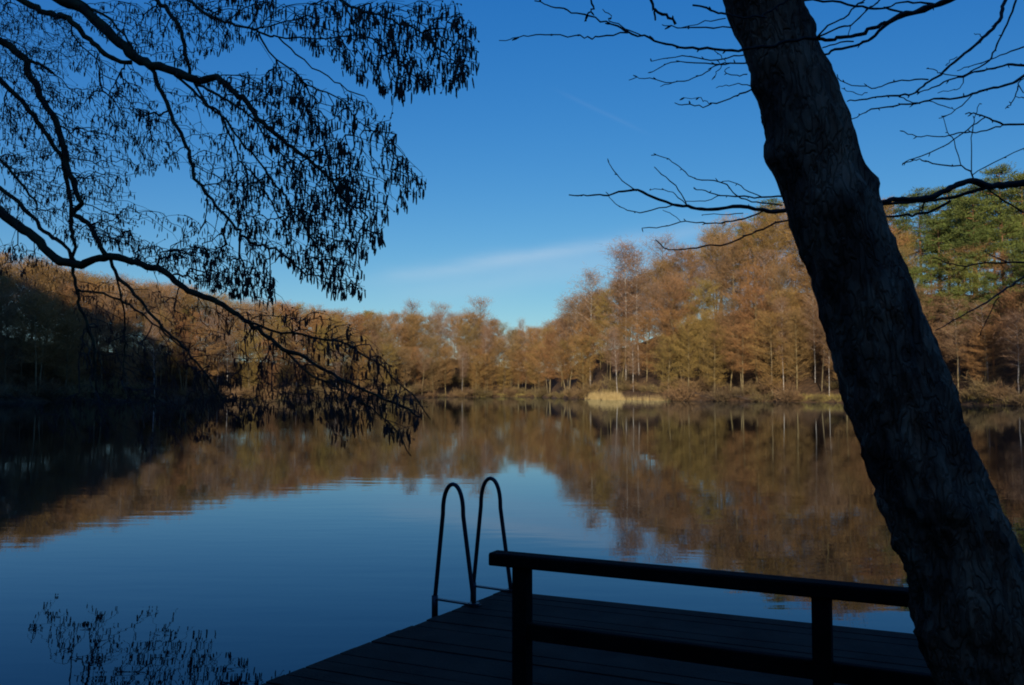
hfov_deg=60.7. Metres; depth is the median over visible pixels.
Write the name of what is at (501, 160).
sky
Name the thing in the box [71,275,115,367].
bare tree
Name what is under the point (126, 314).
bare tree
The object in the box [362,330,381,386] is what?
bare tree
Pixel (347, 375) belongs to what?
hillside shrub
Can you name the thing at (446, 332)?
bare tree
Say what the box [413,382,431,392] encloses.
shoreline shrub
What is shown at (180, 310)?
bare tree
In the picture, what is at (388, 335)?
bare tree
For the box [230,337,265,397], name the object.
bare tree
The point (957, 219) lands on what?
pine tree
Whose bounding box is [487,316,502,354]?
bare tree
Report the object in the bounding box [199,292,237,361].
bare tree
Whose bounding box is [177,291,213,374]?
bare tree
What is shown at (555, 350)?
bare tree
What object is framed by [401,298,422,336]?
bare tree
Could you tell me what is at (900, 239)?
bare tree
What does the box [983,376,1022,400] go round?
shoreline shrub
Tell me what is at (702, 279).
bare tree
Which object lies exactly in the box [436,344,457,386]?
bare tree
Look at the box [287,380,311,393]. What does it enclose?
shoreline shrub
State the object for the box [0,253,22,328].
bare tree
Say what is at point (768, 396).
shoreline shrub
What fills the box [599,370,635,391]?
shoreline shrub
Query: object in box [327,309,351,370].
bare tree
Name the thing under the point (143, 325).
bare tree
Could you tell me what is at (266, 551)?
water
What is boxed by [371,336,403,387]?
bare tree
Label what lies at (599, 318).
bare tree
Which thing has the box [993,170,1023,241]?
pine tree
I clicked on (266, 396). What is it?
shoreline shrub
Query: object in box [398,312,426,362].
bare tree
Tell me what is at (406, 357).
bare tree
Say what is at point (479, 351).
bare tree
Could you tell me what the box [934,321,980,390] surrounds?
bare tree
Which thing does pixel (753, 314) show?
bare tree
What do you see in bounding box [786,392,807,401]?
shoreline shrub
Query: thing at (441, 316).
bare tree
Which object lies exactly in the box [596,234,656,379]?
birch tree
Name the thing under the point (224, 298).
bare tree
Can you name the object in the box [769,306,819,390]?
bare tree
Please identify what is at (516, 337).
bare tree
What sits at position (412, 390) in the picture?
shoreline shrub
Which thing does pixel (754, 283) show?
bare tree
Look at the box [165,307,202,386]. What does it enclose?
bare tree
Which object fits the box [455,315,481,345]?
bare tree
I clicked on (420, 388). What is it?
shoreline shrub
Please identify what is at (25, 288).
bare tree
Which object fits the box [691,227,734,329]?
bare tree
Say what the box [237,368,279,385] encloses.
hillside shrub
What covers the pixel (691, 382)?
shoreline shrub
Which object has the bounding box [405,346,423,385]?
bare tree
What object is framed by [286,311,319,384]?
bare tree
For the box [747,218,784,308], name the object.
bare tree
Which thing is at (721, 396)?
shoreline shrub
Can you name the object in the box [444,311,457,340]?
bare tree
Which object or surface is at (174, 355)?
bare tree
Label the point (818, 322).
bare tree
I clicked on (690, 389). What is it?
shoreline shrub
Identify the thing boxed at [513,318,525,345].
spruce tree
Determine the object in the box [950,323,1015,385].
tree
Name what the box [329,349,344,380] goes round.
bare tree
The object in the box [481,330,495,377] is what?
bare tree
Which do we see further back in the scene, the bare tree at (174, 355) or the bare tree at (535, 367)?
the bare tree at (535, 367)
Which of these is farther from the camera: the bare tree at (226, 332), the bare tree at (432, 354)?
the bare tree at (432, 354)
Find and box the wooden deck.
[261,591,930,684]
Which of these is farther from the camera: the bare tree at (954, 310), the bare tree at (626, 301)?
the bare tree at (626, 301)
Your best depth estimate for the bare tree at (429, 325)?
371.88 m
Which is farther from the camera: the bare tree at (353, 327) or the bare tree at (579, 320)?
the bare tree at (353, 327)
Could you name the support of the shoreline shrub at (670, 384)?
on the ground at (809, 385)
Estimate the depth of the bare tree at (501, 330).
405.72 m
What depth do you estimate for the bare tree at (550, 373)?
301.30 m
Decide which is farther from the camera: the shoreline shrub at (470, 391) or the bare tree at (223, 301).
the shoreline shrub at (470, 391)
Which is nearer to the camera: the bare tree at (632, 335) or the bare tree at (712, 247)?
the bare tree at (712, 247)
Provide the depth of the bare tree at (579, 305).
265.54 m
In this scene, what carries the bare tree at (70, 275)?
on the ground at (809, 385)
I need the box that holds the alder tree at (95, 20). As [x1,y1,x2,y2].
[0,0,479,455]
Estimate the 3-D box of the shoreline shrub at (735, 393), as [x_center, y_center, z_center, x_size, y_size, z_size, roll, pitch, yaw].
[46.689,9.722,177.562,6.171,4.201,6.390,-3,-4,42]
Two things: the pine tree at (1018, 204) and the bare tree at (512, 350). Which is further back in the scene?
the bare tree at (512, 350)
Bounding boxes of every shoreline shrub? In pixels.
[11,370,61,394]
[203,385,240,399]
[226,385,248,395]
[232,384,261,398]
[245,382,280,398]
[246,383,288,398]
[267,381,294,394]
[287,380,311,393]
[299,382,325,392]
[310,385,329,398]
[319,384,344,397]
[345,382,365,393]
[357,386,376,394]
[381,385,403,397]
[394,385,409,396]
[395,383,419,395]
[403,378,426,393]
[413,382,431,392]
[428,390,438,396]
[446,388,468,396]
[460,387,474,394]
[472,384,489,395]
[483,392,493,395]
[490,381,509,393]
[502,386,518,396]
[530,388,542,396]
[533,384,547,396]
[552,388,564,397]
[560,387,575,396]
[563,381,596,398]
[584,380,604,392]
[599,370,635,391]
[615,382,631,390]
[625,379,651,390]
[635,383,651,392]
[648,383,667,393]
[655,380,702,400]
[659,376,680,391]
[672,373,720,391]
[676,381,700,395]
[696,383,735,400]
[700,379,719,390]
[725,382,750,398]
[742,378,763,394]
[748,388,775,401]
[755,373,802,394]
[770,382,803,401]
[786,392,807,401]
[813,393,827,400]
[824,379,838,389]
[957,371,1006,403]
[959,387,974,399]
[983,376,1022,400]
[990,384,1023,405]
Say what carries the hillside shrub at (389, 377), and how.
on the ground at (809, 385)
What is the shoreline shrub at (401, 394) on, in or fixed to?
on the ground at (809, 385)
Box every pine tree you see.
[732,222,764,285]
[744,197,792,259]
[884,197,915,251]
[892,187,943,307]
[908,265,937,321]
[913,253,950,324]
[915,214,964,335]
[919,184,964,284]
[920,225,955,326]
[933,257,984,368]
[936,220,1003,352]
[937,195,1009,312]
[943,287,974,374]
[944,184,999,268]
[946,197,980,249]
[965,162,1021,291]
[968,189,1014,285]
[968,271,1009,372]
[969,212,1023,333]
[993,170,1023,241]
[1000,238,1023,321]
[1000,241,1023,307]
[1001,187,1023,238]
[1013,226,1023,290]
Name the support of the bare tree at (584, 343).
on the ground at (809, 385)
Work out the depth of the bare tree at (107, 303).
185.61 m
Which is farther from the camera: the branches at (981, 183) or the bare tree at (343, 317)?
the bare tree at (343, 317)
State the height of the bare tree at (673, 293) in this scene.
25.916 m
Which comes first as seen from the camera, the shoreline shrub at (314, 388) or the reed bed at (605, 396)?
the reed bed at (605, 396)
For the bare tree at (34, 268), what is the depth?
185.09 m
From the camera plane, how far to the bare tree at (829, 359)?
157.16 m
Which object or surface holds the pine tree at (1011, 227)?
on the ground at (809, 385)
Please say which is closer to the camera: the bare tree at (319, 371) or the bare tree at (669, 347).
the bare tree at (669, 347)
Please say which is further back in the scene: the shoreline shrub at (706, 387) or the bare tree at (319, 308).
the bare tree at (319, 308)
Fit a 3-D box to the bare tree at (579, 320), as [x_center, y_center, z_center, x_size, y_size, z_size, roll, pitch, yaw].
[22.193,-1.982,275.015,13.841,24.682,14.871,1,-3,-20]
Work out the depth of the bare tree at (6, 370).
168.37 m
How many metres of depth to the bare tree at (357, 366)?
279.82 m
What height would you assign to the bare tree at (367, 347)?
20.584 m
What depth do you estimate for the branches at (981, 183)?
4.32 m
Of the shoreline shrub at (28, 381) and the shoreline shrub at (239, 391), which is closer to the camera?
the shoreline shrub at (28, 381)
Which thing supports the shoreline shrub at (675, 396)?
on the ground at (809, 385)
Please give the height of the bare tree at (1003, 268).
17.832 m
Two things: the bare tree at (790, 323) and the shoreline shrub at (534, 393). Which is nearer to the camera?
the bare tree at (790, 323)
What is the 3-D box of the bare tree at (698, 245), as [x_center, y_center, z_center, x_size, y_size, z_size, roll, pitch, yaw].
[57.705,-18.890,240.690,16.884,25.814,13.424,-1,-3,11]
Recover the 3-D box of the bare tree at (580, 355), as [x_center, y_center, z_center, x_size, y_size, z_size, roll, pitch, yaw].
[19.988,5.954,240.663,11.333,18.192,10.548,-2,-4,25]
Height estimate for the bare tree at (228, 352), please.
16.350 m
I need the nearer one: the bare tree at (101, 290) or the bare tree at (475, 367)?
the bare tree at (101, 290)
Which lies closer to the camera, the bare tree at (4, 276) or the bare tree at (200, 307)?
the bare tree at (4, 276)
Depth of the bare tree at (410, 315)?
336.79 m
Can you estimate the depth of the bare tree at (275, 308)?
256.46 m
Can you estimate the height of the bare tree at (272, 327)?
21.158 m
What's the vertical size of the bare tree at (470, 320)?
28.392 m
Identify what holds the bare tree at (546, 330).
on the ground at (809, 385)
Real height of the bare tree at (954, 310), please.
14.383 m
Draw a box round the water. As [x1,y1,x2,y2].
[0,397,1023,684]
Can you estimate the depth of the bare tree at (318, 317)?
297.38 m
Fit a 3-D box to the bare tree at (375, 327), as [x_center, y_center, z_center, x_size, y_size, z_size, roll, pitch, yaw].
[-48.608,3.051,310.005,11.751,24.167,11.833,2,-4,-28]
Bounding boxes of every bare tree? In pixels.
[0,249,66,360]
[0,252,19,331]
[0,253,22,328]
[0,270,35,367]
[0,284,27,338]
[0,306,38,391]
[1,273,45,387]
[2,257,57,356]
[5,288,81,395]
[12,252,73,353]
[18,257,56,337]
[18,285,53,382]
[25,297,69,380]
[31,314,97,392]
[38,277,106,386]
[43,267,90,362]
[48,305,102,393]
[49,266,75,333]
[50,267,91,332]
[65,278,131,383]
[67,270,106,358]
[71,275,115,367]
[72,300,113,372]
[81,268,115,328]
[84,289,117,378]
[94,271,154,361]
[102,307,150,385]
[104,280,154,352]
[105,322,154,398]
[106,271,141,351]
[122,280,174,378]
[128,276,194,365]
[133,309,179,386]
[135,282,169,347]
[138,311,169,396]
[139,277,186,384]
[144,281,208,382]
[157,306,208,391]
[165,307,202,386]
[166,335,207,389]
[170,285,203,375]
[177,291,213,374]
[181,323,230,395]
[194,313,224,389]
[195,296,233,370]
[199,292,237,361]
[201,299,241,384]
[203,290,239,366]
[204,306,245,382]
[215,322,248,383]
[215,331,241,391]
[221,300,252,357]
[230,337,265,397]
[232,301,276,370]
[233,297,280,370]
[233,302,256,354]
[235,329,265,389]
[248,304,284,356]
[248,337,285,390]
[258,319,290,386]
[260,313,298,384]
[273,301,311,381]
[274,299,294,370]
[276,301,303,374]
[279,341,314,393]
[283,300,312,359]
[285,303,330,329]
[285,322,306,385]
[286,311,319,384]
[300,309,336,373]
[300,350,336,389]
[303,324,340,390]
[305,311,332,369]
[308,308,326,363]
[310,327,332,377]
[314,314,354,387]
[326,327,356,389]
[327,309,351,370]
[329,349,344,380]
[334,309,355,369]
[335,330,369,387]
[337,311,374,374]
[344,312,364,365]
[348,340,372,384]
[349,333,379,385]
[352,312,380,371]
[359,309,387,345]
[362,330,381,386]
[362,343,391,385]
[363,319,388,382]
[367,313,391,354]
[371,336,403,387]
[372,342,400,391]
[375,329,402,371]
[380,312,399,361]
[385,310,414,368]
[386,321,412,374]
[389,347,407,389]
[390,324,424,385]
[392,313,432,383]
[393,344,415,386]
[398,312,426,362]
[400,312,432,380]
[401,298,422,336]
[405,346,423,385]
[414,347,434,390]
[414,357,447,393]
[418,318,448,378]
[418,335,442,390]
[422,314,434,348]
[424,337,439,361]
[425,313,444,339]
[425,339,455,387]
[431,301,454,340]
[432,312,449,349]
[434,348,462,393]
[436,326,458,378]
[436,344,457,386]
[443,316,464,374]
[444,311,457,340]
[446,311,469,369]
[451,312,485,372]
[451,339,470,386]
[454,322,482,381]
[454,344,474,385]
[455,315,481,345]
[457,352,468,381]
[459,311,486,361]
[464,337,483,387]
[466,354,488,394]
[468,348,487,382]
[473,353,501,393]
[475,341,498,381]
[476,318,501,378]
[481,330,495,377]
[484,349,502,385]
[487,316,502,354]
[487,336,510,386]
[491,319,511,355]
[495,361,515,393]
[496,333,511,382]
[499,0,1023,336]
[501,326,521,367]
[502,343,524,387]
[503,332,527,386]
[505,349,529,391]
[512,331,530,387]
[513,325,543,377]
[515,348,539,392]
[520,339,546,392]
[522,325,548,384]
[522,344,541,388]
[523,351,541,392]
[531,344,556,394]
[532,325,557,390]
[535,330,557,392]
[540,314,575,385]
[540,319,558,377]
[541,347,582,390]
[547,317,576,377]
[551,316,576,385]
[551,337,578,390]
[553,293,614,378]
[563,321,604,385]
[567,302,598,362]
[568,293,595,349]
[568,334,600,396]
[574,291,611,354]
[578,318,600,385]
[582,285,610,369]
[585,286,622,375]
[592,315,646,384]
[593,330,626,384]
[598,279,633,354]
[606,275,645,373]
[607,277,637,348]
[609,276,647,363]
[620,338,647,391]
[629,308,662,380]
[634,269,665,343]
[635,278,669,373]
[637,256,684,333]
[638,231,684,305]
[641,272,700,380]
[643,334,690,397]
[648,254,692,336]
[648,313,678,383]
[652,307,697,384]
[653,270,694,368]
[660,243,708,348]
[666,314,704,394]
[678,249,706,318]
[678,308,729,388]
[680,276,722,374]
[682,242,704,284]
[687,263,721,356]
[688,213,754,323]
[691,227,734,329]
[692,323,733,393]
[694,230,743,312]
[695,231,741,312]
[700,232,760,345]
[701,304,760,389]
[711,288,752,360]
[717,212,792,320]
[721,257,786,375]
[721,322,760,392]
[722,231,763,311]
[729,282,778,382]
[740,309,797,398]
[746,243,781,345]
[746,260,807,371]
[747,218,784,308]
[748,201,799,327]
[756,282,812,383]
[759,215,813,310]
[765,249,807,347]
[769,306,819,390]
[771,201,798,295]
[781,266,827,366]
[784,228,826,351]
[795,288,823,382]
[797,298,824,391]
[819,327,837,380]
[880,195,923,263]
[884,207,913,236]
[890,223,912,245]
[894,230,923,284]
[896,229,925,266]
[898,242,928,288]
[910,224,955,298]
[916,278,954,351]
[931,327,952,361]
[934,294,976,376]
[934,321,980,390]
[937,238,1006,354]
[947,297,1007,381]
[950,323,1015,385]
[974,284,1023,381]
[978,247,1023,351]
[991,308,1023,393]
[1008,310,1023,345]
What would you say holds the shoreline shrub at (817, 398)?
on the ground at (809, 385)
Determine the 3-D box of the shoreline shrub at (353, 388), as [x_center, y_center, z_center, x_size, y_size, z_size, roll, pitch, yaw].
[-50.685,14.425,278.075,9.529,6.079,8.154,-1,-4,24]
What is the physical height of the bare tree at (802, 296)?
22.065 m
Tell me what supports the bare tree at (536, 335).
on the ground at (809, 385)
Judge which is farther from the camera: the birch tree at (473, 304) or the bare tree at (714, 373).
the birch tree at (473, 304)
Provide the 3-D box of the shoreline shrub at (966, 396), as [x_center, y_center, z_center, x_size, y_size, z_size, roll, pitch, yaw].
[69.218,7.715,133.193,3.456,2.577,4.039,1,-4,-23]
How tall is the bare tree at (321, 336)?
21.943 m
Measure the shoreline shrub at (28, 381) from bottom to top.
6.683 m
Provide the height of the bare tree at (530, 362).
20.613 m
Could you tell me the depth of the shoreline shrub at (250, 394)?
221.39 m
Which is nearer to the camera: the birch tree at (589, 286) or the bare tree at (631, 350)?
the bare tree at (631, 350)
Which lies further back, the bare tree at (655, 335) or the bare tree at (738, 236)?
the bare tree at (738, 236)
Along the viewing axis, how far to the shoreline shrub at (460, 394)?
326.15 m
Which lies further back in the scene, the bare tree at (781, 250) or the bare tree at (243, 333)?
the bare tree at (243, 333)
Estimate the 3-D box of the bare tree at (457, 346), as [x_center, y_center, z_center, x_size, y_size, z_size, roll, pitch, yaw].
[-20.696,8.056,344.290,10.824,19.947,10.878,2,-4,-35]
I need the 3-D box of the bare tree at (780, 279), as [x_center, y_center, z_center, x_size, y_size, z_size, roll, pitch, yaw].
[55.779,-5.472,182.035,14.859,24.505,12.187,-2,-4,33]
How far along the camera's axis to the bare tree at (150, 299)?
224.46 m
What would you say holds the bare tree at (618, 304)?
on the ground at (809, 385)
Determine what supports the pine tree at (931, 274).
on the ground at (809, 385)
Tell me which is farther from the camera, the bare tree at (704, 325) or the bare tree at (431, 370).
the bare tree at (431, 370)
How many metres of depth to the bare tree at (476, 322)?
380.17 m
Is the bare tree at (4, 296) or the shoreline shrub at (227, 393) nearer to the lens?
the bare tree at (4, 296)
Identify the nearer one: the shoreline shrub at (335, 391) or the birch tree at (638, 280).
the birch tree at (638, 280)
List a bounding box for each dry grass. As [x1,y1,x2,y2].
[473,393,541,396]
[796,393,840,401]
[961,394,1020,405]
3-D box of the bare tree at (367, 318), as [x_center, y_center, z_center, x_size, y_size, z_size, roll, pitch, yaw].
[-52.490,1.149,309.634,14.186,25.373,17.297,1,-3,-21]
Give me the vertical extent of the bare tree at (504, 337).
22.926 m
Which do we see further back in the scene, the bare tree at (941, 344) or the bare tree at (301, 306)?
the bare tree at (301, 306)
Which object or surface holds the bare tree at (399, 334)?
on the ground at (809, 385)
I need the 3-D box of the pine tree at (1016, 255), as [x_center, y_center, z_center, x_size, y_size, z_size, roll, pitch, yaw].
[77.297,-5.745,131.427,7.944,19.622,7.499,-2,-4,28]
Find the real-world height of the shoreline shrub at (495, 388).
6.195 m
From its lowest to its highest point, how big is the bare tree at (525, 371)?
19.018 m
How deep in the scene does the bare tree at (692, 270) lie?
235.72 m
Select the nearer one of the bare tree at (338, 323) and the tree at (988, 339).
the tree at (988, 339)
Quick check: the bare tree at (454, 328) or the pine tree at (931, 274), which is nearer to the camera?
the pine tree at (931, 274)
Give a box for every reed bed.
[585,387,623,399]
[620,394,670,400]
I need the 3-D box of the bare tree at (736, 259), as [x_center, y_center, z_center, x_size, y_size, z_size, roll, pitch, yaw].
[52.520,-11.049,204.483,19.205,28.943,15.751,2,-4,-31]
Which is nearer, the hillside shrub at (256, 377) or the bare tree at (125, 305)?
the bare tree at (125, 305)
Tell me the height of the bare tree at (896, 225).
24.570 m
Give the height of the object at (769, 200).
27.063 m
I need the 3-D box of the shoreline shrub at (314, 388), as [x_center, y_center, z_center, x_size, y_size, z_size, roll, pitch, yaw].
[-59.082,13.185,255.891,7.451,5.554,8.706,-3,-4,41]
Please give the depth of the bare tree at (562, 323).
269.58 m
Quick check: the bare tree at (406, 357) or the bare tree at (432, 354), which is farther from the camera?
the bare tree at (432, 354)
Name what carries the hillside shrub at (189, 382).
on the ground at (809, 385)
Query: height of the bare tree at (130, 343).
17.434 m
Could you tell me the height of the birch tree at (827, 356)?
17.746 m
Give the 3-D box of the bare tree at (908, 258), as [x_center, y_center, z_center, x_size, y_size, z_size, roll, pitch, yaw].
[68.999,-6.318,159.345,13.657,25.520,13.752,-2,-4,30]
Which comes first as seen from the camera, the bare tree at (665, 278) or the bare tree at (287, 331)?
the bare tree at (665, 278)
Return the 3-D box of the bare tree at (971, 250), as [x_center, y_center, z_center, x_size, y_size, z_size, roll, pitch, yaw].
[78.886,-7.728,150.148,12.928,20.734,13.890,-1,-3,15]
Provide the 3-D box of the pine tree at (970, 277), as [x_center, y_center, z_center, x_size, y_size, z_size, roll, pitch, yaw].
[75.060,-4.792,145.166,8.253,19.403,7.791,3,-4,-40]
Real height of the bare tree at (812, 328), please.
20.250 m
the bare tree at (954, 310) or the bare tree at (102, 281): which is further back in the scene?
the bare tree at (102, 281)
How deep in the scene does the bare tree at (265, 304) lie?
249.81 m
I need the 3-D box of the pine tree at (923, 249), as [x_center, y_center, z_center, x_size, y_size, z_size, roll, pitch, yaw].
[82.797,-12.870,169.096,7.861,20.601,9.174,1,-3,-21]
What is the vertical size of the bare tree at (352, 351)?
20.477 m
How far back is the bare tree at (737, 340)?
177.49 m
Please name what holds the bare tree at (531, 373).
on the ground at (809, 385)
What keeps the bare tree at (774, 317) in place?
on the ground at (809, 385)
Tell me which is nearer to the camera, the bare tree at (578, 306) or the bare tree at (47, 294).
the bare tree at (47, 294)
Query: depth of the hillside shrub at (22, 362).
182.01 m
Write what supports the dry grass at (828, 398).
on the ground at (809, 385)
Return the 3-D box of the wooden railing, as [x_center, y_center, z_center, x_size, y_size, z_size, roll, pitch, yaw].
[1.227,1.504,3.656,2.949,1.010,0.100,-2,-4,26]
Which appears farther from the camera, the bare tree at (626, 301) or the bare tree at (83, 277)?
the bare tree at (626, 301)
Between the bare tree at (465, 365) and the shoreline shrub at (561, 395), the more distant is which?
the bare tree at (465, 365)
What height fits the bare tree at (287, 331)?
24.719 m
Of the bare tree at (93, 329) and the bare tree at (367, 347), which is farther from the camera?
the bare tree at (367, 347)
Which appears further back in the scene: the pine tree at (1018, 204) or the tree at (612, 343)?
the tree at (612, 343)
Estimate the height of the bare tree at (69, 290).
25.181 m
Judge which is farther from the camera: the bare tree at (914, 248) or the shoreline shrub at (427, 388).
the shoreline shrub at (427, 388)
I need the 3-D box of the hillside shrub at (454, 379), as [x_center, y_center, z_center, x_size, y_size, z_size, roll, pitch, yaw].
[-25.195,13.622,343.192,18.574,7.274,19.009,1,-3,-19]
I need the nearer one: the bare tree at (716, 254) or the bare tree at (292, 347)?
the bare tree at (716, 254)
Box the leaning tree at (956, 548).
[675,0,1023,684]
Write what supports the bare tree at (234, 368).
on the ground at (809, 385)
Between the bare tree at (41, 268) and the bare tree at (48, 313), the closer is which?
the bare tree at (48, 313)
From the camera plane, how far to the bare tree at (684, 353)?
190.15 m
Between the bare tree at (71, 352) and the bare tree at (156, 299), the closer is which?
the bare tree at (71, 352)
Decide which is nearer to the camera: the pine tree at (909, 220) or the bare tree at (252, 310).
the pine tree at (909, 220)
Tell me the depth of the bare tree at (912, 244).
176.64 m
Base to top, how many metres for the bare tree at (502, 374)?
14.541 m
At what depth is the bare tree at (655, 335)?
202.04 m
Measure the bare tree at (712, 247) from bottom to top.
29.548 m
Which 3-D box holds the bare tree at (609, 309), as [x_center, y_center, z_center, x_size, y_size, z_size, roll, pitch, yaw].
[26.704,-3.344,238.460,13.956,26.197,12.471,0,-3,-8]
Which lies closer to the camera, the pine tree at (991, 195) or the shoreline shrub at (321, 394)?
the pine tree at (991, 195)
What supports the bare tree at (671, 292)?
on the ground at (809, 385)
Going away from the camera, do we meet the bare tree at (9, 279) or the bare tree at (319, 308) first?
the bare tree at (9, 279)
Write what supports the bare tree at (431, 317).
on the ground at (809, 385)
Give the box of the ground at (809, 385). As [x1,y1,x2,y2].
[0,291,1023,405]
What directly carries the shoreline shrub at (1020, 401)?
on the ground at (809, 385)
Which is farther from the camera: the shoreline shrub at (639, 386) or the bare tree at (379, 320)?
the bare tree at (379, 320)
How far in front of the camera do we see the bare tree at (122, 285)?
200.63 m
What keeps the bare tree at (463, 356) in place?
on the ground at (809, 385)
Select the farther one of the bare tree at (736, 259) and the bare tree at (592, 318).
the bare tree at (592, 318)
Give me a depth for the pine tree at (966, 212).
157.82 m
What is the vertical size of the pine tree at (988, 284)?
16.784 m
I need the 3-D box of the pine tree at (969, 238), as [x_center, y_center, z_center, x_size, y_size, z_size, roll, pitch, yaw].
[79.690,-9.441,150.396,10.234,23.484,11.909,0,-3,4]
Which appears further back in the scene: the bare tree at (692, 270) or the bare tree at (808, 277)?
the bare tree at (692, 270)
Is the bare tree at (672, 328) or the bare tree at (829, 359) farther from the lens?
the bare tree at (672, 328)
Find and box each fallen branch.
[692,391,723,400]
[728,389,758,400]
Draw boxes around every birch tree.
[458,295,493,373]
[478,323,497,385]
[552,291,582,384]
[567,264,612,386]
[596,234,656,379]
[606,243,659,374]
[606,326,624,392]
[766,295,798,388]
[813,324,832,395]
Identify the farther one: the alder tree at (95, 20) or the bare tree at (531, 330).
the bare tree at (531, 330)
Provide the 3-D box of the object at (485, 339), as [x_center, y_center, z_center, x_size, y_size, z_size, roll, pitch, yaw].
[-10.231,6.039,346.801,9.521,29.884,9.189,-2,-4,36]
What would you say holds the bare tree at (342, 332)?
on the ground at (809, 385)
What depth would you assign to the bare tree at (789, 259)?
187.01 m
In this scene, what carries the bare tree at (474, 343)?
on the ground at (809, 385)
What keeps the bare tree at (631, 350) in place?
on the ground at (809, 385)
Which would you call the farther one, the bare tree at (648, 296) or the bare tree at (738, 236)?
the bare tree at (648, 296)
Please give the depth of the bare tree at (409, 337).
318.37 m
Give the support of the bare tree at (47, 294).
on the ground at (809, 385)
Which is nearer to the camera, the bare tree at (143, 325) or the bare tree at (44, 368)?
the bare tree at (44, 368)
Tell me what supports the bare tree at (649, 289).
on the ground at (809, 385)
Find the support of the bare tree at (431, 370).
on the ground at (809, 385)
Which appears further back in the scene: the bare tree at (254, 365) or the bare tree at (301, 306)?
the bare tree at (301, 306)
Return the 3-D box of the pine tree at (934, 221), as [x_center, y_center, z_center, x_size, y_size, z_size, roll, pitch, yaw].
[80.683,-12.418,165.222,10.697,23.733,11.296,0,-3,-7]
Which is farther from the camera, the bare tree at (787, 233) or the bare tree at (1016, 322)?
the bare tree at (787, 233)
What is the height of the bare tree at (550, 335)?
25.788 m
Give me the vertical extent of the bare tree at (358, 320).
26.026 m
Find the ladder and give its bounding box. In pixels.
[432,476,511,616]
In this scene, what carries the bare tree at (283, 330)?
on the ground at (809, 385)
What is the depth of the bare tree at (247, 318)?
265.93 m
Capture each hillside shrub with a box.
[1,350,48,375]
[157,354,195,370]
[162,362,222,386]
[214,366,257,378]
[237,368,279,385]
[308,371,353,384]
[368,368,413,383]
[434,370,467,384]
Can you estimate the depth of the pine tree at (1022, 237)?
135.28 m
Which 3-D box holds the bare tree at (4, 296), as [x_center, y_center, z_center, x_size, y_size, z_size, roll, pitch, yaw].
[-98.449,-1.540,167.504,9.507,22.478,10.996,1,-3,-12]
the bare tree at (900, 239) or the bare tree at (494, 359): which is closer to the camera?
the bare tree at (900, 239)
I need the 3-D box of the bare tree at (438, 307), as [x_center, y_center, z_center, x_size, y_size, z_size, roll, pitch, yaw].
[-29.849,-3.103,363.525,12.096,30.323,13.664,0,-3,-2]
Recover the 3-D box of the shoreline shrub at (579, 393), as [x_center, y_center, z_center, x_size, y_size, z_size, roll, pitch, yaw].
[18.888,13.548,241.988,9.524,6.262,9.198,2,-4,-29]
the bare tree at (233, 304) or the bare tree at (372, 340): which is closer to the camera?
the bare tree at (233, 304)
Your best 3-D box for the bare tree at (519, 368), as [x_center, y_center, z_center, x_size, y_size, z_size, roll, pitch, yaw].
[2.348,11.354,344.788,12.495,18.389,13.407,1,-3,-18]
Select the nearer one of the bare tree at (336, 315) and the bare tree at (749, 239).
the bare tree at (749, 239)
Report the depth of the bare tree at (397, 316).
328.67 m
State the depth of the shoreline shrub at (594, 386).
230.16 m
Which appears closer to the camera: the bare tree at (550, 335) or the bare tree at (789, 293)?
the bare tree at (789, 293)
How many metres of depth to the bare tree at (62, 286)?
202.47 m
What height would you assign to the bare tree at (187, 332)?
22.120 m
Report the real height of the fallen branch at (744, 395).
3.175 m
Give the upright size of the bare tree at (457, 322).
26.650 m
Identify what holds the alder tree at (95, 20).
on the ground at (809, 385)
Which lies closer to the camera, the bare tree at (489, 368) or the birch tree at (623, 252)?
the birch tree at (623, 252)
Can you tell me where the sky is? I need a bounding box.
[0,0,1023,371]
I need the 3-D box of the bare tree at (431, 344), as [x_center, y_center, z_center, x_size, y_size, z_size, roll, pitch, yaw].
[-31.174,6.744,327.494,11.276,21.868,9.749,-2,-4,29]
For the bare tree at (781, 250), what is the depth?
195.75 m
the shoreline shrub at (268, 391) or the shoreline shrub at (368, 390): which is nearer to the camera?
the shoreline shrub at (268, 391)
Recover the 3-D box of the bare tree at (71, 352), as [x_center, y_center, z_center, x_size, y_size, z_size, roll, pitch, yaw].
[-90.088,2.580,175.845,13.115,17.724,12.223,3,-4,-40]
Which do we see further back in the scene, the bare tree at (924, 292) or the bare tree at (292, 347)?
the bare tree at (292, 347)
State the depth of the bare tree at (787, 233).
212.40 m
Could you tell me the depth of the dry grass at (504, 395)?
340.65 m
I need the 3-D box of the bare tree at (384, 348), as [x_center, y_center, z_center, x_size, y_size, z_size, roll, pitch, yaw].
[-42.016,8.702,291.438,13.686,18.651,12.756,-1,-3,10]
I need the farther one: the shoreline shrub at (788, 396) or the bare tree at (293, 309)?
the bare tree at (293, 309)
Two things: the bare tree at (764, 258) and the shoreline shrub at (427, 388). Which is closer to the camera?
the bare tree at (764, 258)
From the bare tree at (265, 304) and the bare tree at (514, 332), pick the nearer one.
the bare tree at (265, 304)
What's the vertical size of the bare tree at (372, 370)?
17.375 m
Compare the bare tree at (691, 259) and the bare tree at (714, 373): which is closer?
the bare tree at (714, 373)
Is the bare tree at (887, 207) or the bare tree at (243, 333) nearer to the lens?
the bare tree at (887, 207)
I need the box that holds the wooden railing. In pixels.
[489,550,935,684]
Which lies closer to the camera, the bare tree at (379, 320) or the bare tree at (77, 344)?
the bare tree at (77, 344)
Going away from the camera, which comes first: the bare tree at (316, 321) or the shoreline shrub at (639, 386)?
the shoreline shrub at (639, 386)

